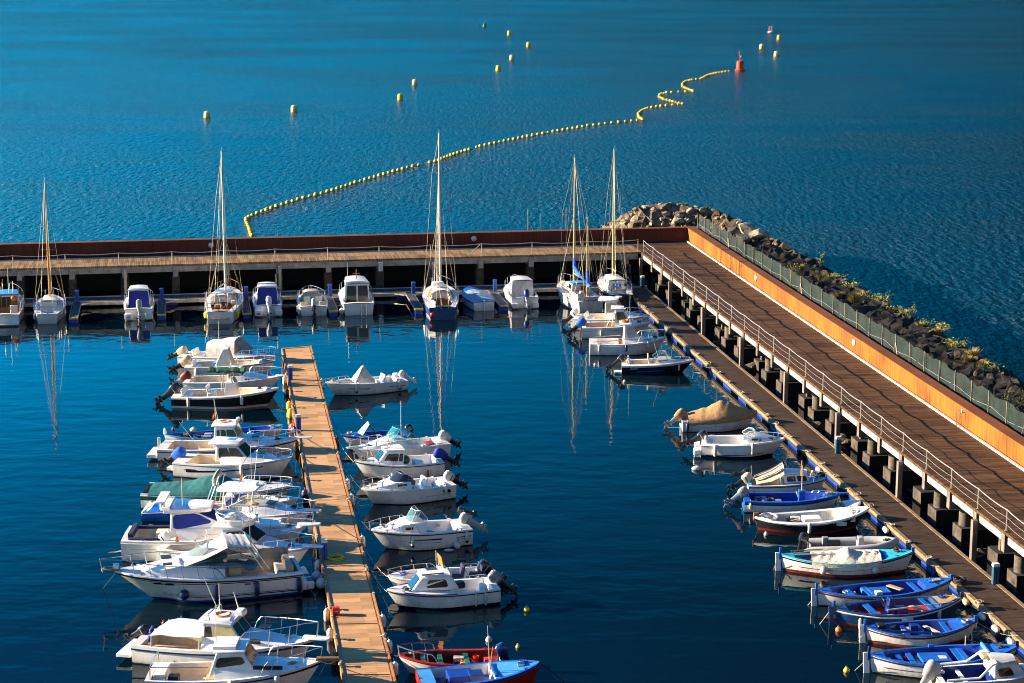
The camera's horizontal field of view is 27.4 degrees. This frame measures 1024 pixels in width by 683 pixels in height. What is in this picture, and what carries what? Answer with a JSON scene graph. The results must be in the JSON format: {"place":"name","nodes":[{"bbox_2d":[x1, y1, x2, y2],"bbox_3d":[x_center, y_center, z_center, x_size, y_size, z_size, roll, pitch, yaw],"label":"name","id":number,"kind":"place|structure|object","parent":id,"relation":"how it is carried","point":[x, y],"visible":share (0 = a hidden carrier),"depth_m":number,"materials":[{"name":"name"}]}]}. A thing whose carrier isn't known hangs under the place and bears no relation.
{"place":"outdoors","nodes":[
{"label":"outdoors","id":0,"kind":"place"},
{"bbox_2d":[0,0,1023,381],"bbox_3d":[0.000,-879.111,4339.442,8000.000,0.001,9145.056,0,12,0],"label":"sea","id":1,"kind":"structure","parent":0,"point":[874,146],"depth_m":315.09,"materials":[{"name":"blue liquid"}]},
{"bbox_2d":[255,71,728,214],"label":"float line","id":2,"kind":"object","parent":1,"relation":"on","point":[473,148],"visible":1,"depth_m":280.96,"materials":[{"name":"plastic"}]},
{"bbox_2d":[602,203,734,273],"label":"breakwater head","id":3,"kind":"object","parent":1,"relation":"in","point":[648,215],"visible":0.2,"depth_m":196.37},
{"bbox_2d":[671,217,683,223],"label":"boulder","id":4,"kind":"object","parent":3,"relation":"on","point":[676,220],"visible":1,"depth_m":195.39,"materials":[{"name":"stone"}]},
{"bbox_2d":[735,52,744,70],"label":"red beacon buoy","id":5,"kind":"object","parent":1,"relation":"on","point":[740,66],"visible":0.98,"depth_m":413.34,"materials":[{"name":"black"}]},
{"bbox_2d":[0,279,1023,682],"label":"harbour water","id":6,"kind":"structure","parent":0,"point":[616,543],"depth_m":117.69,"materials":[{"name":"blue liquid"}]},
{"bbox_2d":[0,268,24,325],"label":"cabin cruiser","id":7,"kind":"object","parent":6,"relation":"on","point":[12,302],"visible":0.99,"depth_m":168.49,"materials":[{"name":"white plastic"}]},
{"bbox_2d":[33,177,65,323],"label":"sailboat","id":8,"kind":"object","parent":6,"relation":"on","point":[49,308],"visible":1,"depth_m":169.17,"materials":[{"name":"white plastic"}]},
{"bbox_2d":[66,302,93,322],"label":"finger pontoon","id":9,"kind":"object","parent":6,"relation":"on","point":[74,312],"visible":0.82,"depth_m":170.00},
{"bbox_2d":[124,285,154,321],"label":"cabin boat","id":10,"kind":"object","parent":6,"relation":"on","point":[139,302],"visible":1,"depth_m":169.76,"materials":[{"name":"white plastic"}]},
{"bbox_2d":[155,299,177,319],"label":"finger pontoon","id":11,"kind":"object","parent":6,"relation":"on","point":[161,309],"visible":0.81,"depth_m":170.84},
{"bbox_2d":[99,517,314,602],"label":"express cruiser","id":12,"kind":"object","parent":6,"relation":"on","point":[234,563],"visible":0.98,"depth_m":100.88,"materials":[{"name":"white plastic"}]},
{"bbox_2d":[179,583,188,599],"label":"fender","id":13,"kind":"object","parent":12,"relation":"attached to","point":[183,594],"visible":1,"depth_m":100.03,"materials":[{"name":"plastic"}]},
{"bbox_2d":[255,575,259,596],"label":"fender","id":14,"kind":"object","parent":12,"relation":"attached to","point":[257,588],"visible":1,"depth_m":100.92,"materials":[{"name":"plastic"}]},
{"bbox_2d":[297,577,301,592],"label":"fender","id":15,"kind":"object","parent":12,"relation":"attached to","point":[299,584],"visible":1,"depth_m":101.55,"materials":[{"name":"plastic"}]},
{"bbox_2d":[109,478,320,561],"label":"motor yacht","id":16,"kind":"object","parent":6,"relation":"on","point":[193,522],"visible":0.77,"depth_m":106.95,"materials":[{"name":"white plastic"}]},
{"bbox_2d":[154,362,278,408],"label":"motor boat","id":17,"kind":"object","parent":6,"relation":"on","point":[229,394],"visible":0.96,"depth_m":139.35,"materials":[{"name":"black"}]},
{"bbox_2d":[140,475,292,508],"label":"motor boat","id":18,"kind":"object","parent":6,"relation":"on","point":[198,488],"visible":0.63,"depth_m":116.22,"materials":[{"name":"green fabric"}]},
{"bbox_2d":[141,469,300,521],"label":"motor boat","id":19,"kind":"object","parent":6,"relation":"on","point":[152,511],"visible":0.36,"depth_m":114.09,"materials":[{"name":"white plastic"}]},
{"bbox_2d":[167,321,275,362],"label":"motor boat","id":20,"kind":"object","parent":6,"relation":"on","point":[239,345],"visible":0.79,"depth_m":150.75,"materials":[{"name":"white plastic"}]},
{"bbox_2d":[168,346,275,375],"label":"motor boat","id":21,"kind":"object","parent":6,"relation":"on","point":[224,359],"visible":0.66,"depth_m":148.09,"materials":[{"name":"white plastic"}]},
{"bbox_2d":[116,576,330,664],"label":"pilot boat","id":22,"kind":"object","parent":6,"relation":"on","point":[182,640],"visible":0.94,"depth_m":92.16,"materials":[{"name":"white plastic"}]},
{"bbox_2d":[214,611,231,617],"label":"lifebuoy","id":23,"kind":"object","parent":22,"relation":"on","point":[229,613],"visible":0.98,"depth_m":92.38,"materials":[{"name":"plastic"}]},
{"bbox_2d":[164,424,282,439],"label":"rowing boat","id":24,"kind":"object","parent":6,"relation":"on","point":[209,434],"visible":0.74,"depth_m":130.57,"materials":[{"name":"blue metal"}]},
{"bbox_2d":[204,147,243,323],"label":"sailboat","id":25,"kind":"object","parent":6,"relation":"on","point":[220,307],"visible":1,"depth_m":169.84,"materials":[{"name":"white plastic"}]},
{"bbox_2d":[158,436,291,479],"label":"cabin cruiser","id":26,"kind":"object","parent":6,"relation":"on","point":[229,456],"visible":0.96,"depth_m":122.05,"materials":[{"name":"white plastic"}]},
{"bbox_2d":[170,365,286,388],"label":"motor boat","id":27,"kind":"object","parent":6,"relation":"on","point":[245,379],"visible":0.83,"depth_m":143.20,"materials":[{"name":"white plastic"}]},
{"bbox_2d":[147,399,312,461],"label":"pilot boat","id":28,"kind":"object","parent":6,"relation":"on","point":[167,448],"visible":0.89,"depth_m":126.22,"materials":[{"name":"white plastic"}]},
{"bbox_2d":[155,449,323,562],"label":"motor boat","id":29,"kind":"object","parent":6,"relation":"on","point":[232,522],"visible":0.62,"depth_m":105.41,"materials":[{"name":"white plastic"}]},
{"bbox_2d":[144,604,339,682],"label":"cabin boat","id":30,"kind":"object","parent":6,"relation":"on","point":[237,659],"visible":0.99,"depth_m":88.69,"materials":[{"name":"white plastic"}]},
{"bbox_2d":[242,297,251,318],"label":"finger pontoon","id":31,"kind":"object","parent":6,"relation":"on","point":[246,311],"visible":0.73,"depth_m":170.42,"materials":[{"name":"grey wood"}]},
{"bbox_2d":[212,444,321,523],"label":"motor boat","id":32,"kind":"object","parent":6,"relation":"on","point":[266,507],"visible":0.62,"depth_m":111.98,"materials":[{"name":"white plastic"}]},
{"bbox_2d":[252,282,281,318],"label":"cabin boat","id":33,"kind":"object","parent":6,"relation":"on","point":[266,299],"visible":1,"depth_m":171.13,"materials":[{"name":"white plastic"}]},
{"bbox_2d":[297,285,327,317],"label":"motor boat","id":34,"kind":"object","parent":6,"relation":"on","point":[313,303],"visible":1,"depth_m":170.48,"materials":[{"name":"white plastic"}]},
{"bbox_2d":[325,295,337,315],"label":"finger pontoon","id":35,"kind":"object","parent":6,"relation":"on","point":[332,309],"visible":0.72,"depth_m":171.68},
{"bbox_2d":[24,281,646,306],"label":"floating dock","id":36,"kind":"object","parent":6,"relation":"on","point":[285,295],"visible":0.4,"depth_m":177.01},
{"bbox_2d":[281,346,396,682],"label":"wooden pontoon","id":37,"kind":"object","parent":6,"relation":"on","point":[361,646],"visible":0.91,"depth_m":109.19,"materials":[{"name":"wood"}]},
{"bbox_2d":[288,365,292,379],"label":"service pedestal","id":38,"kind":"object","parent":37,"relation":"on","point":[290,372],"visible":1,"depth_m":144.84,"materials":[{"name":"blue"}]},
{"bbox_2d":[296,414,300,429],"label":"service pedestal","id":39,"kind":"object","parent":37,"relation":"on","point":[298,421],"visible":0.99,"depth_m":131.03,"materials":[{"name":"blue"}]},
{"bbox_2d":[301,487,307,500],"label":"fender","id":40,"kind":"object","parent":37,"relation":"attached to","point":[304,495],"visible":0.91,"depth_m":117.77,"materials":[{"name":"plastic"}]},
{"bbox_2d":[311,567,321,581],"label":"ball fender","id":41,"kind":"object","parent":37,"relation":"attached to","point":[315,575],"visible":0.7,"depth_m":103.34,"materials":[{"name":"plastic"}]},
{"bbox_2d":[314,559,320,571],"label":"fender","id":42,"kind":"object","parent":37,"relation":"attached to","point":[317,562],"visible":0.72,"depth_m":105.29,"materials":[{"name":"plastic"}]},
{"bbox_2d":[316,575,324,588],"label":"ball fender","id":43,"kind":"object","parent":37,"relation":"attached to","point":[319,583],"visible":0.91,"depth_m":102.25,"materials":[{"name":"plastic"}]},
{"bbox_2d":[321,539,327,559],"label":"service pedestal","id":44,"kind":"object","parent":37,"relation":"on","point":[324,552],"visible":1,"depth_m":105.44,"materials":[{"name":"blue metal"}]},
{"bbox_2d":[324,606,329,621],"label":"fender","id":45,"kind":"object","parent":37,"relation":"attached to","point":[326,614],"visible":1,"depth_m":98.05,"materials":[{"name":"plastic"}]},
{"bbox_2d":[327,553,344,560],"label":"hose coil","id":46,"kind":"object","parent":37,"relation":"on","point":[341,556],"visible":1,"depth_m":105.57,"materials":[{"name":"green rubber"}]},
{"bbox_2d":[332,606,339,615],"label":"fuel box","id":47,"kind":"object","parent":37,"relation":"on","point":[336,611],"visible":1,"depth_m":97.20,"materials":[{"name":"red"}]},
{"bbox_2d":[392,658,397,675],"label":"fender","id":48,"kind":"object","parent":37,"relation":"attached to","point":[395,665],"visible":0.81,"depth_m":91.15,"materials":[{"name":"plastic"}]},
{"bbox_2d":[0,241,688,297],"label":"timber pier","id":49,"kind":"structure","parent":6,"relation":"in","point":[88,273],"depth_m":181.39,"materials":[{"name":"wood"}]},
{"bbox_2d":[0,240,638,267],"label":"rope railing","id":50,"kind":"object","parent":49,"relation":"on","point":[327,256],"visible":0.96,"depth_m":178.31,"materials":[{"name":"metal"}]},
{"bbox_2d":[0,226,686,263],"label":"rusty wall","id":51,"kind":"structure","parent":49,"relation":"on","point":[313,242],"depth_m":183.92,"materials":[{"name":"brown metal"}]},
{"bbox_2d":[338,264,373,315],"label":"cabin cruiser","id":52,"kind":"object","parent":6,"relation":"on","point":[355,295],"visible":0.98,"depth_m":171.41,"materials":[{"name":"white plastic"}]},
{"bbox_2d":[325,366,417,394],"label":"motor boat","id":53,"kind":"object","parent":6,"relation":"on","point":[366,383],"visible":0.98,"depth_m":143.30,"materials":[{"name":"white plastic"}]},
{"bbox_2d":[342,421,416,445],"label":"motor boat","id":54,"kind":"object","parent":6,"relation":"on","point":[362,432],"visible":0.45,"depth_m":129.32,"materials":[{"name":"blue plastic"}]},
{"bbox_2d":[346,401,460,457],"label":"motor boat","id":55,"kind":"object","parent":6,"relation":"on","point":[425,444],"visible":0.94,"depth_m":126.21,"materials":[{"name":"white plastic"}]},
{"bbox_2d":[353,439,460,478],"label":"cabin boat","id":56,"kind":"object","parent":6,"relation":"on","point":[384,460],"visible":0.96,"depth_m":122.22,"materials":[{"name":"white plastic"}]},
{"bbox_2d":[394,292,423,313],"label":"finger pontoon","id":57,"kind":"object","parent":6,"relation":"on","point":[417,306],"visible":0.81,"depth_m":173.81,"materials":[{"name":"grey wood"}]},
{"bbox_2d":[361,470,468,504],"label":"motor boat","id":58,"kind":"object","parent":6,"relation":"on","point":[398,487],"visible":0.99,"depth_m":117.15,"materials":[{"name":"white plastic"}]},
{"bbox_2d":[368,505,489,550],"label":"motor boat","id":59,"kind":"object","parent":6,"relation":"on","point":[400,532],"visible":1,"depth_m":108.93,"materials":[{"name":"white plastic"}]},
{"bbox_2d":[422,132,458,319],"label":"sailboat","id":60,"kind":"object","parent":6,"relation":"on","point":[440,298],"visible":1,"depth_m":171.43,"materials":[{"name":"white plastic"}]},
{"bbox_2d":[387,550,509,585],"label":"motor boat","id":61,"kind":"object","parent":6,"relation":"on","point":[483,568],"visible":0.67,"depth_m":102.79,"materials":[{"name":"white plastic"}]},
{"bbox_2d":[386,553,519,610],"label":"cabin boat","id":62,"kind":"object","parent":6,"relation":"on","point":[438,588],"visible":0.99,"depth_m":99.71,"materials":[{"name":"white plastic"}]},
{"bbox_2d":[397,641,509,674],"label":"open boat","id":63,"kind":"object","parent":6,"relation":"on","point":[412,660],"visible":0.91,"depth_m":91.82,"materials":[{"name":"red wood"}]},
{"bbox_2d":[415,626,539,682],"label":"open boat","id":64,"kind":"object","parent":6,"relation":"on","point":[513,671],"visible":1,"depth_m":89.47,"materials":[{"name":"blue wood"}]},
{"bbox_2d":[461,286,494,310],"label":"covered boat","id":65,"kind":"object","parent":6,"relation":"on","point":[483,300],"visible":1,"depth_m":173.21,"materials":[{"name":"blue fabric"}]},
{"bbox_2d":[486,290,508,310],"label":"finger pontoon","id":66,"kind":"object","parent":6,"relation":"on","point":[502,303],"visible":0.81,"depth_m":174.50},
{"bbox_2d":[503,274,538,309],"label":"cabin boat","id":67,"kind":"object","parent":6,"relation":"on","point":[519,291],"visible":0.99,"depth_m":174.39,"materials":[{"name":"white plastic"}]},
{"bbox_2d":[557,158,602,312],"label":"sailboat","id":68,"kind":"object","parent":6,"relation":"on","point":[581,296],"visible":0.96,"depth_m":173.07,"materials":[{"name":"white plastic"}]},
{"bbox_2d":[560,296,649,329],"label":"motor boat","id":69,"kind":"object","parent":6,"relation":"on","point":[575,315],"visible":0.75,"depth_m":164.31,"materials":[{"name":"white plastic"}]},
{"bbox_2d":[566,305,649,338],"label":"pilot boat","id":70,"kind":"object","parent":6,"relation":"on","point":[591,329],"visible":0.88,"depth_m":161.15,"materials":[{"name":"white plastic"}]},
{"bbox_2d":[597,149,632,305],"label":"sailboat","id":71,"kind":"object","parent":6,"relation":"on","point":[613,283],"visible":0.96,"depth_m":176.57,"materials":[{"name":"white plastic"}]},
{"bbox_2d":[589,319,665,355],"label":"pilot boat","id":72,"kind":"object","parent":6,"relation":"on","point":[634,341],"visible":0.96,"depth_m":155.31,"materials":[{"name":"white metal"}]},
{"bbox_2d":[605,344,693,374],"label":"speedboat","id":73,"kind":"object","parent":6,"relation":"on","point":[662,365],"visible":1,"depth_m":149.14,"materials":[{"name":"white"}]},
{"bbox_2d":[662,400,756,431],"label":"motor boat","id":74,"kind":"object","parent":6,"relation":"on","point":[721,416],"visible":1,"depth_m":133.05,"materials":[{"name":"beige fabric"}]},
{"bbox_2d":[682,427,784,458],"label":"motor boat","id":75,"kind":"object","parent":6,"relation":"on","point":[731,446],"visible":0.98,"depth_m":126.82,"materials":[{"name":"white plastic"}]},
{"bbox_2d":[726,462,825,492],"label":"motor boat","id":76,"kind":"object","parent":6,"relation":"on","point":[779,477],"visible":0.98,"depth_m":118.80,"materials":[{"name":"white plastic"}]},
{"bbox_2d":[722,461,848,512],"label":"open boat","id":77,"kind":"object","parent":6,"relation":"on","point":[801,499],"visible":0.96,"depth_m":115.82,"materials":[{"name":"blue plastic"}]},
{"bbox_2d":[753,506,869,533],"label":"launch","id":78,"kind":"object","parent":6,"relation":"on","point":[828,520],"visible":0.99,"depth_m":112.15,"materials":[{"name":"white wood"}]},
{"bbox_2d":[810,421,824,429],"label":"boulder","id":79,"kind":"object","parent":6,"relation":"in","point":[817,425],"visible":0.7,"depth_m":133.77,"materials":[{"name":"stone"}]},
{"bbox_2d":[628,288,1023,653],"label":"floating dock","id":80,"kind":"object","parent":6,"relation":"on","point":[908,527],"visible":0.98,"depth_m":120.30,"materials":[{"name":"wood"}]},
{"bbox_2d":[835,436,841,453],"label":"service pedestal","id":81,"kind":"object","parent":80,"relation":"on","point":[838,444],"visible":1,"depth_m":125.78,"materials":[{"name":"blue"}]},
{"bbox_2d":[952,575,966,583],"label":"rope coil","id":82,"kind":"object","parent":80,"relation":"on","point":[957,579],"visible":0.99,"depth_m":101.86,"materials":[{"name":"fabric"}]},
{"bbox_2d":[991,562,999,584],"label":"service pedestal","id":83,"kind":"object","parent":80,"relation":"on","point":[995,573],"visible":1,"depth_m":101.74,"materials":[{"name":"blue"}]},
{"bbox_2d":[633,240,1023,592],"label":"timber promenade","id":84,"kind":"structure","parent":6,"relation":"in","point":[993,473],"depth_m":128.82,"materials":[{"name":"brown wood"}]},
{"bbox_2d":[643,240,1023,538],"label":"rope railing","id":85,"kind":"object","parent":84,"relation":"on","point":[952,470],"visible":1,"depth_m":124.59,"materials":[{"name":"white metal"}]},
{"bbox_2d":[686,226,1023,467],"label":"rusty wall","id":86,"kind":"structure","parent":84,"relation":"on","point":[1008,442],"depth_m":137.49,"materials":[{"name":"orange metal"}]},
{"bbox_2d":[775,547,914,577],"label":"fishing boat","id":87,"kind":"object","parent":6,"relation":"on","point":[845,562],"visible":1,"depth_m":104.80,"materials":[{"name":"wood"}]},
{"bbox_2d":[797,530,898,551],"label":"inflatable boat","id":88,"kind":"object","parent":6,"relation":"on","point":[860,542],"visible":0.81,"depth_m":108.09,"materials":[{"name":"white rubber"}]},
{"bbox_2d":[841,500,860,506],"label":"tender","id":89,"kind":"object","parent":6,"relation":"on","point":[852,503],"visible":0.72,"depth_m":115.63,"materials":[{"name":"white plastic"}]},
{"bbox_2d":[811,574,952,606],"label":"fishing boat","id":90,"kind":"object","parent":6,"relation":"on","point":[848,593],"visible":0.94,"depth_m":100.72,"materials":[{"name":"wood"}]},
{"bbox_2d":[828,592,963,626],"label":"fishing boat","id":91,"kind":"object","parent":6,"relation":"on","point":[892,609],"visible":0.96,"depth_m":97.80,"materials":[{"name":"blue wood"}]},
{"bbox_2d":[859,615,977,647],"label":"fishing boat","id":92,"kind":"object","parent":6,"relation":"on","point":[912,633],"visible":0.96,"depth_m":95.05,"materials":[{"name":"wood"}]},
{"bbox_2d":[863,636,1018,678],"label":"fishing boat","id":93,"kind":"object","parent":6,"relation":"on","point":[911,662],"visible":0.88,"depth_m":91.56,"materials":[{"name":"wood"}]},
{"bbox_2d":[920,649,1023,682],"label":"cuddy boat","id":94,"kind":"object","parent":6,"relation":"on","point":[997,667],"visible":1,"depth_m":89.07,"materials":[{"name":"white plastic"}]},
{"bbox_2d":[743,362,755,369],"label":"boulder","id":95,"kind":"object","parent":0,"point":[750,366],"visible":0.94,"depth_m":150.37,"materials":[{"name":"stone"}]},
{"bbox_2d":[723,219,1023,412],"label":"breakwater bank","id":96,"kind":"structure","parent":0,"point":[783,254],"depth_m":150.42,"materials":[{"name":"stone"}]},
{"bbox_2d":[736,233,751,243],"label":"boulder","id":97,"kind":"object","parent":96,"relation":"on","point":[745,238],"visible":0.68,"depth_m":181.77,"materials":[{"name":"stone"}]},
{"bbox_2d":[739,222,755,235],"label":"boulder","id":98,"kind":"object","parent":96,"relation":"on","point":[746,228],"visible":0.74,"depth_m":183.52,"materials":[{"name":"grey stone"}]},
{"bbox_2d":[748,229,769,238],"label":"boulder","id":99,"kind":"object","parent":96,"relation":"on","point":[759,234],"visible":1,"depth_m":182.92,"materials":[{"name":"beige stone"}]},
{"bbox_2d":[847,290,862,303],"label":"grass tuft","id":100,"kind":"object","parent":96,"relation":"on","point":[853,298],"visible":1,"depth_m":158.12,"materials":[{"name":"plant"}]},
{"bbox_2d":[697,214,1023,436],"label":"net fence","id":101,"kind":"object","parent":96,"relation":"on","point":[1004,412],"visible":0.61,"depth_m":140.05,"materials":[{"name":"grey metal"}]},
{"bbox_2d":[901,304,918,319],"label":"shrub","id":102,"kind":"object","parent":96,"relation":"on","point":[909,314],"visible":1,"depth_m":151.06,"materials":[{"name":"green plant"}]},
{"bbox_2d":[935,322,953,334],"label":"shrub","id":103,"kind":"object","parent":96,"relation":"on","point":[942,329],"visible":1,"depth_m":146.79,"materials":[{"name":"plant"}]},
{"bbox_2d":[943,337,970,347],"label":"shrub","id":104,"kind":"object","parent":96,"relation":"on","point":[964,344],"visible":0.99,"depth_m":141.51,"materials":[{"name":"plant"}]},
{"bbox_2d":[962,346,980,358],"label":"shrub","id":105,"kind":"object","parent":96,"relation":"on","point":[972,353],"visible":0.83,"depth_m":138.81,"materials":[{"name":"plant"}]},
{"bbox_2d":[1001,389,1023,407],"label":"shrub","id":106,"kind":"object","parent":96,"relation":"on","point":[1022,401],"visible":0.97,"depth_m":125.54,"materials":[{"name":"plant"}]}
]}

